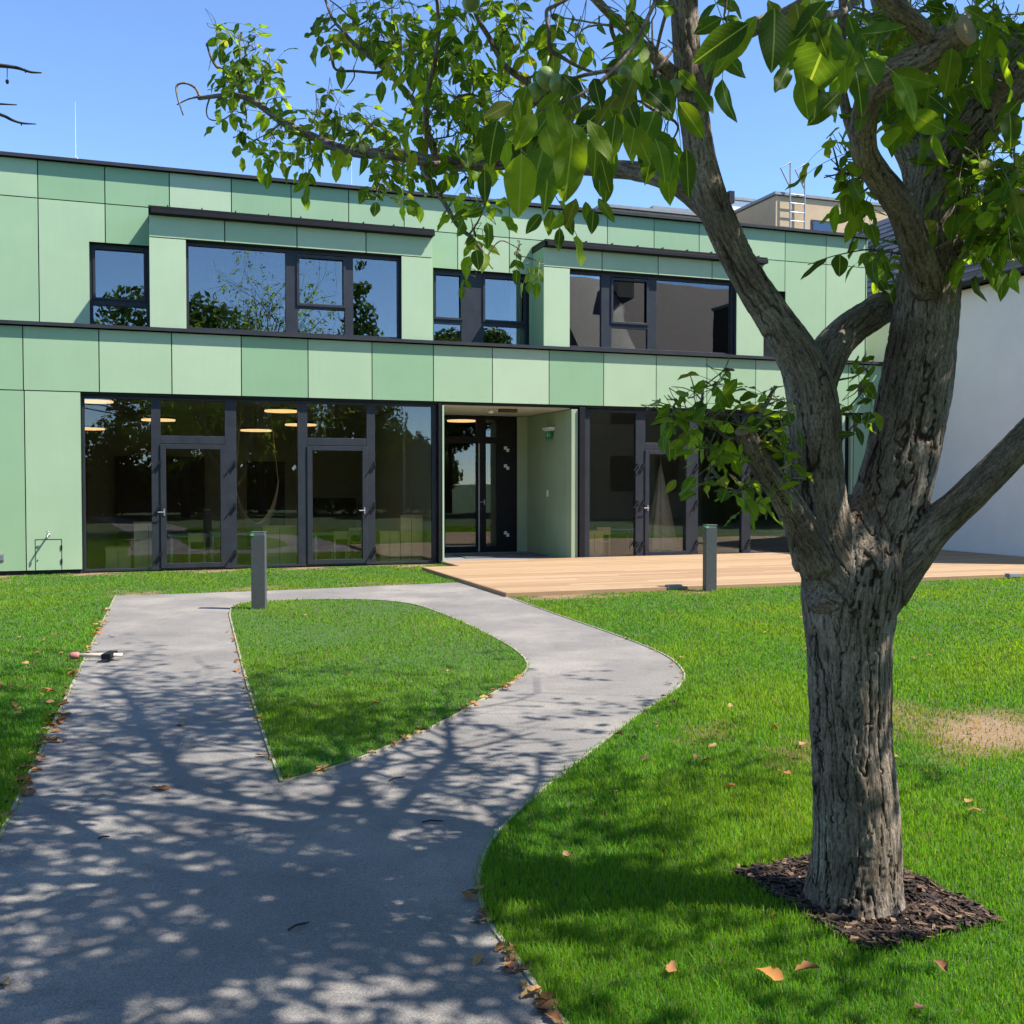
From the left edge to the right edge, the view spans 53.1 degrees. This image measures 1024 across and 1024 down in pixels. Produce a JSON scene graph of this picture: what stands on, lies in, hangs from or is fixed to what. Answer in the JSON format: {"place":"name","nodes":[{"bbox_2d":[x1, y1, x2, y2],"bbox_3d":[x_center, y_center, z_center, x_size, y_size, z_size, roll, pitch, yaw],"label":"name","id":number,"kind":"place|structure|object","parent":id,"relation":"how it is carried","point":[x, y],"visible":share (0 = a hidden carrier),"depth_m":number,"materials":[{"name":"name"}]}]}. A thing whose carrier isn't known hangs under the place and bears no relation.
{"place":"outdoors","nodes":[
{"label":"outdoors","id":0,"kind":"place"},
{"bbox_2d":[0,582,682,1023],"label":"path","id":1,"kind":"structure","parent":0,"point":[210,876],"depth_m":4.49,"materials":[{"name":"concrete"}]},
{"bbox_2d":[0,976,10,983],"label":"fallen leaf","id":2,"kind":"object","parent":1,"relation":"on","point":[6,980],"visible":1,"depth_m":3.15,"materials":[{"name":"brown plant"}]},
{"bbox_2d":[38,732,47,737],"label":"fallen leaf","id":3,"kind":"object","parent":1,"relation":"on","point":[40,735],"visible":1,"depth_m":6.23,"materials":[{"name":"brown plant"}]},
{"bbox_2d":[48,737,60,741],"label":"fallen leaf","id":4,"kind":"object","parent":1,"relation":"on","point":[55,739],"visible":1,"depth_m":6.14,"materials":[{"name":"brown plant"}]},
{"bbox_2d":[51,711,65,715],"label":"fallen leaf","id":5,"kind":"object","parent":1,"relation":"on","point":[59,712],"visible":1,"depth_m":6.82,"materials":[{"name":"brown plant"}]},
{"bbox_2d":[54,716,67,721],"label":"fallen leaf","id":6,"kind":"object","parent":1,"relation":"on","point":[61,718],"visible":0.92,"depth_m":6.64,"materials":[{"name":"brown plant"}]},
{"bbox_2d":[152,784,169,789],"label":"fallen leaf","id":7,"kind":"object","parent":1,"relation":"on","point":[164,787],"visible":1,"depth_m":5.18,"materials":[{"name":"brown plant"}]},
{"bbox_2d":[288,921,308,930],"bbox_3d":[-0.743,1.440,3.569,0.086,0.012,0.012,-1,2,-42],"label":"twig","id":8,"kind":"object","parent":1,"relation":"on","point":[297,924],"visible":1,"depth_m":3.57,"materials":[{"name":"brown wood"}]},
{"bbox_2d":[422,819,443,822],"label":"twig","id":9,"kind":"object","parent":1,"relation":"on","point":[432,820],"visible":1,"depth_m":4.67,"materials":[{"name":"wood"}]},
{"bbox_2d":[461,891,476,897],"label":"fallen leaf","id":10,"kind":"object","parent":1,"relation":"on","point":[466,894],"visible":1,"depth_m":3.81,"materials":[{"name":"brown plant"}]},
{"bbox_2d":[466,885,484,890],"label":"fallen leaf","id":11,"kind":"object","parent":1,"relation":"on","point":[476,888],"visible":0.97,"depth_m":3.89,"materials":[{"name":"brown plant"}]},
{"bbox_2d":[472,952,483,964],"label":"fallen leaf","id":12,"kind":"object","parent":1,"relation":"on","point":[477,958],"visible":1,"depth_m":3.32,"materials":[{"name":"plant"}]},
{"bbox_2d":[476,907,489,919],"bbox_3d":[-0.104,1.429,3.656,0.045,0.016,0.085,0,7,-14],"label":"fallen leaf","id":13,"kind":"object","parent":1,"relation":"on","point":[483,913],"visible":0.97,"depth_m":3.66,"materials":[{"name":"brown plant"}]},
{"bbox_2d":[494,941,503,951],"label":"fallen leaf","id":14,"kind":"object","parent":1,"relation":"on","point":[498,946],"visible":1,"depth_m":3.40,"materials":[{"name":"brown plant"}]},
{"bbox_2d":[504,946,514,950],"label":"fallen leaf","id":15,"kind":"object","parent":1,"relation":"on","point":[510,948],"visible":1,"depth_m":3.37,"materials":[{"name":"brown plant"}]},
{"bbox_2d":[503,961,517,968],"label":"fallen leaf","id":16,"kind":"object","parent":1,"relation":"on","point":[513,964],"visible":1,"depth_m":3.27,"materials":[{"name":"brown plant"}]},
{"bbox_2d":[507,951,516,961],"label":"fallen leaf","id":17,"kind":"object","parent":1,"relation":"on","point":[512,954],"visible":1,"depth_m":3.32,"materials":[{"name":"brown plant"}]},
{"bbox_2d":[506,967,519,971],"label":"fallen leaf","id":18,"kind":"object","parent":1,"relation":"on","point":[509,969],"visible":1,"depth_m":3.23,"materials":[{"name":"brown plant"}]},
{"bbox_2d":[519,980,527,985],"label":"fallen leaf","id":19,"kind":"object","parent":1,"relation":"on","point":[522,983],"visible":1,"depth_m":3.15,"materials":[{"name":"brown plant"}]},
{"bbox_2d":[520,984,541,997],"bbox_3d":[0.059,1.443,3.090,0.082,0.018,0.041,-8,-3,-32],"label":"fallen leaf","id":20,"kind":"object","parent":1,"relation":"on","point":[531,988],"visible":0.95,"depth_m":3.10,"materials":[{"name":"brown plant"}]},
{"bbox_2d":[535,991,555,1006],"bbox_3d":[0.096,1.444,3.037,0.081,0.023,0.042,-28,17,-28],"label":"fallen leaf","id":21,"kind":"object","parent":1,"relation":"on","point":[546,995],"visible":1,"depth_m":3.05,"materials":[{"name":"brown plant"}]},
{"bbox_2d":[537,1005,554,1011],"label":"fallen leaf","id":22,"kind":"object","parent":1,"relation":"on","point":[547,1009],"visible":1,"depth_m":2.99,"materials":[{"name":"brown plant"}]},
{"bbox_2d":[536,997,558,1008],"bbox_3d":[0.101,1.448,3.014,0.082,0.013,0.045,-2,19,-29],"label":"fallen leaf","id":23,"kind":"object","parent":1,"relation":"on","point":[546,1002],"visible":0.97,"depth_m":3.02,"materials":[{"name":"brown plant"}]},
{"bbox_2d":[545,1009,561,1023],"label":"fallen leaf","id":24,"kind":"object","parent":1,"relation":"on","point":[553,1014],"visible":1,"depth_m":2.95,"materials":[{"name":"brown plant"}]},
{"bbox_2d":[231,599,525,779],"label":"island lawn","id":25,"kind":"structure","parent":0,"point":[375,662],"depth_m":8.85,"materials":[{"name":"green plant"}]},
{"bbox_2d":[250,531,266,609],"bbox_3d":[-3.121,0.748,12.628,0.176,1.015,0.129,0,2,-3],"label":"bollard lamp","id":26,"kind":"object","parent":25,"relation":"on","point":[258,570],"visible":0.81,"depth_m":12.57,"materials":[{"name":"metal"}]},
{"bbox_2d":[0,543,1023,1023],"bbox_3d":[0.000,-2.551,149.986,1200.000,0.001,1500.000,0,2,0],"label":"lawn ground","id":27,"kind":"structure","parent":0,"point":[992,733],"depth_m":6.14,"materials":[{"name":"green plant"}]},
{"bbox_2d":[12,786,27,791],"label":"fallen leaf","id":28,"kind":"object","parent":27,"relation":"on","point":[23,787],"visible":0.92,"depth_m":5.14,"materials":[{"name":"brown plant"}]},
{"bbox_2d":[13,774,27,781],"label":"fallen leaf","id":29,"kind":"object","parent":27,"relation":"on","point":[21,777],"visible":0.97,"depth_m":5.31,"materials":[{"name":"brown plant"}]},
{"bbox_2d":[0,63,41,125],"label":"bare twig tree","id":30,"kind":"object","parent":27,"relation":"on","point":[7,66],"visible":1,"depth_m":5.33,"materials":[{"name":"wood"}]},
{"bbox_2d":[0,595,115,837],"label":"path edging","id":31,"kind":"object","parent":27,"relation":"on","point":[29,773],"visible":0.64,"depth_m":6.14,"materials":[{"name":"grey concrete"}]},
{"bbox_2d":[58,701,69,705],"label":"fallen leaf","id":32,"kind":"object","parent":27,"relation":"on","point":[62,703],"visible":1,"depth_m":7.14,"materials":[{"name":"brown plant"}]},
{"bbox_2d":[69,650,122,659],"bbox_3d":[-3.636,1.253,8.947,0.453,0.061,0.200,0,2,-3],"label":"wooden mallet","id":33,"kind":"object","parent":27,"relation":"on","point":[110,654],"visible":1,"depth_m":8.93,"materials":[{"name":"beige wood"}]},
{"bbox_2d":[229,599,528,782],"bbox_3d":[-1.296,1.282,9.694,2.501,0.026,8.453,0,2,-17],"label":"path edging","id":34,"kind":"object","parent":27,"relation":"on","point":[377,750],"visible":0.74,"depth_m":6.53,"materials":[{"name":"grey concrete"}]},
{"bbox_2d":[0,151,882,575],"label":"green building","id":35,"kind":"structure","parent":27,"relation":"on","point":[206,309],"depth_m":20.83,"materials":[{"name":"metal"}]},
{"bbox_2d":[73,116,78,158],"bbox_3d":[-7.826,-6.789,18.358,0.080,1.120,0.080,0,2,0],"label":"lightning rod","id":36,"kind":"object","parent":35,"relation":"on","point":[75,138],"visible":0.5,"depth_m":18.36,"materials":[{"name":"white paint"}]},
{"bbox_2d":[85,406,105,429],"bbox_3d":[-8.926,-1.987,21.549,0.700,0.505,0.700,0,2,0],"label":"pendant lamp","id":37,"kind":"object","parent":35,"relation":"hanging from","point":[88,427],"visible":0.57,"depth_m":21.39,"materials":[{"name":"brown"}]},
{"bbox_2d":[85,398,113,403],"bbox_3d":[-7.746,-2.101,18.992,0.700,0.137,0.700,0,2,0],"label":"pendant lamp","id":38,"kind":"object","parent":35,"relation":"hanging from","point":[97,401],"visible":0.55,"depth_m":18.83,"materials":[{"name":"brown"}]},
{"bbox_2d":[105,546,130,567],"bbox_3d":[-7.146,0.832,18.593,0.440,0.400,0.420,-1,2,-19],"label":"wooden cabinet","id":39,"kind":"object","parent":35,"relation":"on","point":[118,556],"visible":0.88,"depth_m":18.41,"materials":[{"name":"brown wood"}]},
{"bbox_2d":[89,242,149,326],"bbox_3d":[-7.086,-4.041,18.497,1.012,1.568,0.190,-1,2,-19],"label":"window","id":40,"kind":"structure","parent":35,"relation":"in","point":[94,301],"depth_m":18.49,"materials":[{"name":"metal"}]},
{"bbox_2d":[133,522,151,567],"bbox_3d":[-6.687,0.605,18.849,0.520,0.840,0.470,-1,2,-19],"label":"wooden cabinet","id":41,"kind":"object","parent":35,"relation":"on","point":[142,544],"visible":0.49,"depth_m":18.61,"materials":[{"name":"white wood"}]},
{"bbox_2d":[140,416,175,421],"bbox_3d":[-7.211,-2.041,20.878,0.700,0.362,0.700,0,2,0],"label":"pendant lamp","id":42,"kind":"object","parent":35,"relation":"hanging from","point":[162,419],"visible":0.73,"depth_m":20.68,"materials":[{"name":"brown"}]},
{"bbox_2d":[158,444,226,567],"bbox_3d":[-5.735,-0.107,18.364,1.170,2.210,0.139,-1,2,-19],"label":"terrace door","id":43,"kind":"structure","parent":35,"relation":"in","point":[222,448],"depth_m":18.36,"materials":[{"name":"metal"}]},
{"bbox_2d":[168,534,220,562],"bbox_3d":[-6.008,0.720,19.785,1.200,0.560,0.700,-1,2,-19],"label":"play table","id":44,"kind":"object","parent":35,"relation":"on","point":[171,536],"visible":0.39,"depth_m":19.49,"materials":[{"name":"white paint"}]},
{"bbox_2d":[188,533,205,562],"bbox_3d":[-5.920,0.705,19.232,0.320,0.620,0.320,-1,2,-19],"label":"chair","id":45,"kind":"object","parent":35,"relation":"on","point":[196,537],"visible":0.93,"depth_m":19.09,"materials":[{"name":"brown wood"}]},
{"bbox_2d":[208,531,251,560],"bbox_3d":[-5.617,0.684,21.087,1.200,0.560,0.700,-1,2,-19],"label":"play table","id":46,"kind":"object","parent":35,"relation":"on","point":[212,542],"visible":0.48,"depth_m":20.78,"materials":[{"name":"white paint"}]},
{"bbox_2d":[240,427,271,431],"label":"pendant lamp","id":47,"kind":"object","parent":35,"relation":"hanging from","point":[254,429],"visible":0.99,"depth_m":22.04,"materials":[{"name":"brown"}]},
{"bbox_2d":[236,407,278,530],"bbox_3d":[-5.524,-0.875,22.138,0.944,2.762,0.580,-1,2,-19],"label":"hanging hammock","id":48,"kind":"object","parent":35,"relation":"hanging from","point":[249,524],"visible":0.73,"depth_m":21.99,"materials":[{"name":"fabric"}]},
{"bbox_2d":[81,394,437,571],"bbox_3d":[-4.438,-0.526,18.871,6.420,3.080,0.100,-1,2,-19],"label":"window","id":49,"kind":"structure","parent":35,"relation":"in","point":[229,439],"depth_m":18.64,"materials":[{"name":"metal"}]},
{"bbox_2d":[260,525,296,563],"bbox_3d":[-4.473,0.634,19.606,0.640,0.740,0.470,-1,2,-19],"label":"cabinet","id":50,"kind":"object","parent":35,"relation":"on","point":[281,544],"visible":0.84,"depth_m":19.40,"materials":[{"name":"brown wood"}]},
{"bbox_2d":[264,403,296,412],"bbox_3d":[-4.550,-2.089,20.220,0.700,0.229,0.700,0,2,0],"label":"pendant lamp","id":51,"kind":"object","parent":35,"relation":"hanging from","point":[281,409],"visible":0.84,"depth_m":19.98,"materials":[{"name":"brown"}]},
{"bbox_2d":[186,240,401,338],"bbox_3d":[-3.974,-4.057,18.900,3.912,1.578,0.190,-1,2,-19],"label":"window","id":52,"kind":"structure","parent":35,"relation":"in","point":[292,286],"depth_m":18.92,"materials":[{"name":"metal"}]},
{"bbox_2d":[284,421,316,425],"bbox_3d":[-4.524,-2.050,21.927,0.700,0.400,0.700,0,2,0],"label":"pendant lamp","id":53,"kind":"object","parent":35,"relation":"hanging from","point":[292,423],"visible":0.66,"depth_m":21.70,"materials":[{"name":"brown"}]},
{"bbox_2d":[313,531,361,559],"bbox_3d":[-3.460,0.695,20.679,1.200,0.560,0.700,-1,2,-19],"label":"play table","id":54,"kind":"object","parent":35,"relation":"on","point":[331,533],"visible":0.21,"depth_m":20.28,"materials":[{"name":"white paint"}]},
{"bbox_2d":[307,446,367,564],"bbox_3d":[-3.272,-0.131,19.228,1.130,2.210,0.139,-1,2,-19],"label":"terrace door","id":55,"kind":"structure","parent":35,"relation":"in","point":[364,559],"depth_m":19.23,"materials":[{"name":"metal"}]},
{"bbox_2d":[331,531,349,558],"bbox_3d":[-3.372,0.680,20.126,0.320,0.620,0.320,-1,2,-19],"label":"chair","id":56,"kind":"object","parent":35,"relation":"on","point":[341,534],"visible":0.93,"depth_m":19.99,"materials":[{"name":"brown wood"}]},
{"bbox_2d":[349,527,361,557],"bbox_3d":[-3.220,0.642,21.504,0.320,0.620,0.320,-1,2,-31],"label":"chair","id":57,"kind":"object","parent":35,"relation":"on","point":[355,530],"visible":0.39,"depth_m":21.55,"materials":[{"name":"brown wood"}]},
{"bbox_2d":[375,530,399,561],"bbox_3d":[-2.457,0.677,20.235,0.420,0.620,0.420,-1,2,-19],"label":"wooden cabinet","id":58,"kind":"object","parent":35,"relation":"on","point":[387,545],"visible":0.89,"depth_m":20.06,"materials":[{"name":"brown wood"}]},
{"bbox_2d":[395,514,422,560],"bbox_3d":[-2.067,0.518,20.553,0.470,0.920,0.470,-1,2,-19],"label":"cabinet","id":59,"kind":"object","parent":35,"relation":"on","point":[409,528],"visible":0.84,"depth_m":20.34,"materials":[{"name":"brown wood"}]},
{"bbox_2d":[447,415,475,421],"bbox_3d":[-1.153,-2.180,23.424,0.700,0.223,0.700,0,2,0],"label":"pendant lamp","id":60,"kind":"object","parent":35,"relation":"hanging from","point":[460,420],"visible":0.7,"depth_m":23.20,"materials":[{"name":"brown"}]},
{"bbox_2d":[433,268,527,344],"bbox_3d":[-0.641,-4.093,20.758,2.052,1.548,0.190,-1,2,-19],"label":"window","id":61,"kind":"structure","parent":35,"relation":"in","point":[472,321],"depth_m":20.73,"materials":[{"name":"metal"}]},
{"bbox_2d":[444,416,516,552],"bbox_3d":[-0.777,-0.598,22.766,1.870,3.050,0.151,-1,2,-19],"label":"entrance door","id":62,"kind":"structure","parent":35,"relation":"in","point":[505,440],"depth_m":22.92,"materials":[{"name":"black metal"}]},
{"bbox_2d":[453,553,547,557],"bbox_3d":[-0.249,0.917,21.653,1.800,0.018,1.000,-1,2,-19],"label":"doormat","id":63,"kind":"object","parent":35,"relation":"on","point":[497,555],"visible":1,"depth_m":21.49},
{"bbox_2d":[542,427,554,438],"bbox_3d":[0.775,-1.668,21.677,0.140,0.250,0.400,-1,2,-19],"label":"exit sign","id":64,"kind":"object","parent":35,"relation":"attached to","point":[547,430],"visible":1,"depth_m":21.62,"materials":[{"name":"white paint"}]},
{"bbox_2d":[589,529,603,555],"bbox_3d":[1.664,0.664,21.628,0.420,0.570,0.420,-1,2,-19],"label":"wooden cabinet","id":65,"kind":"object","parent":35,"relation":"on","point":[596,543],"visible":0.52,"depth_m":21.45,"materials":[{"name":"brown wood"}]},
{"bbox_2d":[597,527,610,555],"bbox_3d":[1.912,0.629,21.979,0.320,0.620,0.320,0,2,-17],"label":"chair","id":66,"kind":"object","parent":35,"relation":"on","point":[607,531],"visible":0.56,"depth_m":21.85,"materials":[{"name":"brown wood"}]},
{"bbox_2d":[590,527,633,551],"bbox_3d":[2.202,0.641,22.664,1.200,0.560,0.700,-1,2,-19],"label":"play table","id":67,"kind":"object","parent":35,"relation":"on","point":[624,528],"visible":0.28,"depth_m":23.08,"materials":[{"name":"white paint"}]},
{"bbox_2d":[570,269,735,354],"bbox_3d":[2.938,-4.123,21.324,3.862,1.578,0.190,-1,2,-19],"label":"window","id":68,"kind":"structure","parent":35,"relation":"in","point":[655,312],"depth_m":21.50,"materials":[{"name":"metal"}]},
{"bbox_2d":[649,436,677,549],"bbox_3d":[3.252,-0.738,22.412,0.792,3.080,0.753,-1,2,-19],"label":"play tent","id":69,"kind":"object","parent":35,"relation":"hanging from","point":[662,534],"visible":0.91,"depth_m":22.25,"materials":[{"name":"fabric"}]},
{"bbox_2d":[644,450,689,555],"bbox_3d":[3.248,-0.193,21.514,1.110,2.210,0.139,-1,2,-19],"label":"terrace door","id":70,"kind":"structure","parent":35,"relation":"in","point":[686,551],"depth_m":21.47,"materials":[{"name":"metal"}]},
{"bbox_2d":[585,409,789,556],"bbox_3d":[4.323,-0.600,21.944,6.350,3.060,0.100,-1,2,-19],"label":"window","id":71,"kind":"structure","parent":35,"relation":"in","point":[640,446],"depth_m":21.34,"materials":[{"name":"metal"}]},
{"bbox_2d":[763,291,784,356],"bbox_3d":[5.691,-4.169,22.978,0.892,1.578,0.190,-1,2,-19],"label":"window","id":72,"kind":"structure","parent":35,"relation":"in","point":[766,351],"depth_m":23.07,"materials":[{"name":"metal"}]},
{"bbox_2d":[519,960,536,969],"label":"fallen leaf","id":73,"kind":"object","parent":27,"relation":"on","point":[525,966],"visible":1,"depth_m":3.26,"materials":[{"name":"brown plant"}]},
{"bbox_2d":[562,850,572,856],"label":"fallen leaf","id":74,"kind":"object","parent":27,"relation":"on","point":[565,853],"visible":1,"depth_m":4.18,"materials":[{"name":"plant"}]},
{"bbox_2d":[476,597,685,1023],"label":"path edging","id":75,"kind":"object","parent":27,"relation":"on","point":[525,971],"visible":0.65,"depth_m":4.86,"materials":[{"name":"grey concrete"}]},
{"bbox_2d":[666,960,676,971],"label":"fallen leaf","id":76,"kind":"object","parent":27,"relation":"on","point":[671,966],"visible":1,"depth_m":3.20,"materials":[{"name":"brown plant"}]},
{"bbox_2d":[665,584,681,589],"bbox_3d":[2.355,1.125,14.922,0.240,0.135,0.100,-1,2,-19],"label":"ground spotlight","id":77,"kind":"object","parent":27,"relation":"on","point":[673,586],"visible":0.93,"depth_m":14.88,"materials":[{"name":"black metal"}]},
{"bbox_2d":[703,524,716,591],"bbox_3d":[2.858,0.688,14.797,0.176,1.015,0.129,0,2,-12],"label":"bollard lamp","id":78,"kind":"object","parent":27,"relation":"on","point":[710,557],"visible":0.81,"depth_m":14.74,"materials":[{"name":"metal"}]},
{"bbox_2d":[422,550,1023,596],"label":"timber deck","id":79,"kind":"structure","parent":27,"relation":"on","point":[546,576],"depth_m":17.44,"materials":[{"name":"beige wood"}]},
{"bbox_2d":[732,197,755,209],"bbox_3d":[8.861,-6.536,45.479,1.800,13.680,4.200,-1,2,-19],"label":"white roof hut","id":80,"kind":"object","parent":27,"relation":"on","point":[740,202],"visible":0.07,"depth_m":43.44,"materials":[{"name":"paint"}]},
{"bbox_2d":[757,966,783,980],"bbox_3d":[0.797,1.419,3.162,0.090,0.017,0.052,11,19,27],"label":"fallen leaf","id":81,"kind":"object","parent":27,"relation":"on","point":[775,974],"visible":1,"depth_m":3.16,"materials":[{"name":"orange plant"}]},
{"bbox_2d":[795,960,820,970],"bbox_3d":[0.922,1.417,3.196,0.083,0.018,0.042,-7,4,2],"label":"fallen leaf","id":82,"kind":"object","parent":27,"relation":"on","point":[805,965],"visible":1,"depth_m":3.20,"materials":[{"name":"brown plant"}]},
{"bbox_2d":[734,191,887,232],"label":"beige building","id":83,"kind":"structure","parent":27,"relation":"on","point":[771,209],"depth_m":36.49,"materials":[{"name":"paint"}]},
{"bbox_2d":[727,191,734,204],"bbox_3d":[7.934,-11.093,38.933,0.900,2.150,0.500,-1,2,-19],"label":"roof flue","id":84,"kind":"object","parent":83,"relation":"on","point":[731,195],"visible":0.05,"depth_m":38.79,"materials":[{"name":"black metal"}]},
{"bbox_2d":[780,162,805,228],"bbox_3d":[9.858,-11.059,35.961,1.038,2.444,0.078,-1,2,-19],"label":"roof ladder","id":85,"kind":"object","parent":83,"relation":"on","point":[790,194],"visible":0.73,"depth_m":35.94,"materials":[{"name":"metal"}]},
{"bbox_2d":[811,219,832,231],"bbox_3d":[11.104,-9.935,36.647,0.990,0.960,0.090,-1,2,-19],"label":"window","id":86,"kind":"structure","parent":83,"relation":"in","point":[815,225],"depth_m":36.57,"materials":[{"name":"glass"}]},
{"bbox_2d":[730,852,1004,950],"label":"mulch","id":87,"kind":"object","parent":27,"relation":"on","point":[932,904],"visible":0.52,"depth_m":3.67,"materials":[{"name":"brown wood"}]},
{"bbox_2d":[175,0,1023,921],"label":"walnut tree","id":88,"kind":"object","parent":87,"relation":"on","point":[865,554],"visible":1,"depth_m":3.56,"materials":[{"name":"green plant"}]},
{"bbox_2d":[914,1002,927,1008],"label":"fallen leaf","id":89,"kind":"object","parent":27,"relation":"on","point":[918,1006],"visible":1,"depth_m":2.96,"materials":[{"name":"brown plant"}]},
{"bbox_2d":[856,173,1023,556],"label":"white house","id":90,"kind":"structure","parent":27,"relation":"on","point":[986,414],"depth_m":22.02,"materials":[{"name":"paint"}]},
{"bbox_2d":[934,959,947,971],"bbox_3d":[1.344,1.416,3.215,0.038,0.021,0.075,-9,4,-5],"label":"fallen leaf","id":91,"kind":"object","parent":27,"relation":"on","point":[943,964],"visible":1,"depth_m":3.21,"materials":[{"name":"brown plant"}]},
{"bbox_2d":[968,806,980,810],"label":"fallen leaf","id":92,"kind":"object","parent":27,"relation":"on","point":[974,808],"visible":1,"depth_m":4.75,"materials":[{"name":"plant"}]},
{"bbox_2d":[1005,573,1020,577],"bbox_3d":[8.226,1.073,16.819,0.240,0.135,0.100,-1,2,-19],"label":"ground spotlight","id":93,"kind":"object","parent":27,"relation":"on","point":[1011,575],"visible":0.93,"depth_m":16.77,"materials":[{"name":"silver metal"}]},
{"bbox_2d":[0,0,1023,208],"label":"sky","id":94,"kind":"structure","parent":0,"point":[115,66],"materials":[{"name":"blue"}]},
{"bbox_2d":[593,204,698,218],"bbox_3d":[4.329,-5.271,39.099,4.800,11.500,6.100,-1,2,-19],"label":"skylight","id":95,"kind":"object","parent":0,"point":[671,211],"visible":0.1,"depth_m":36.11}
]}

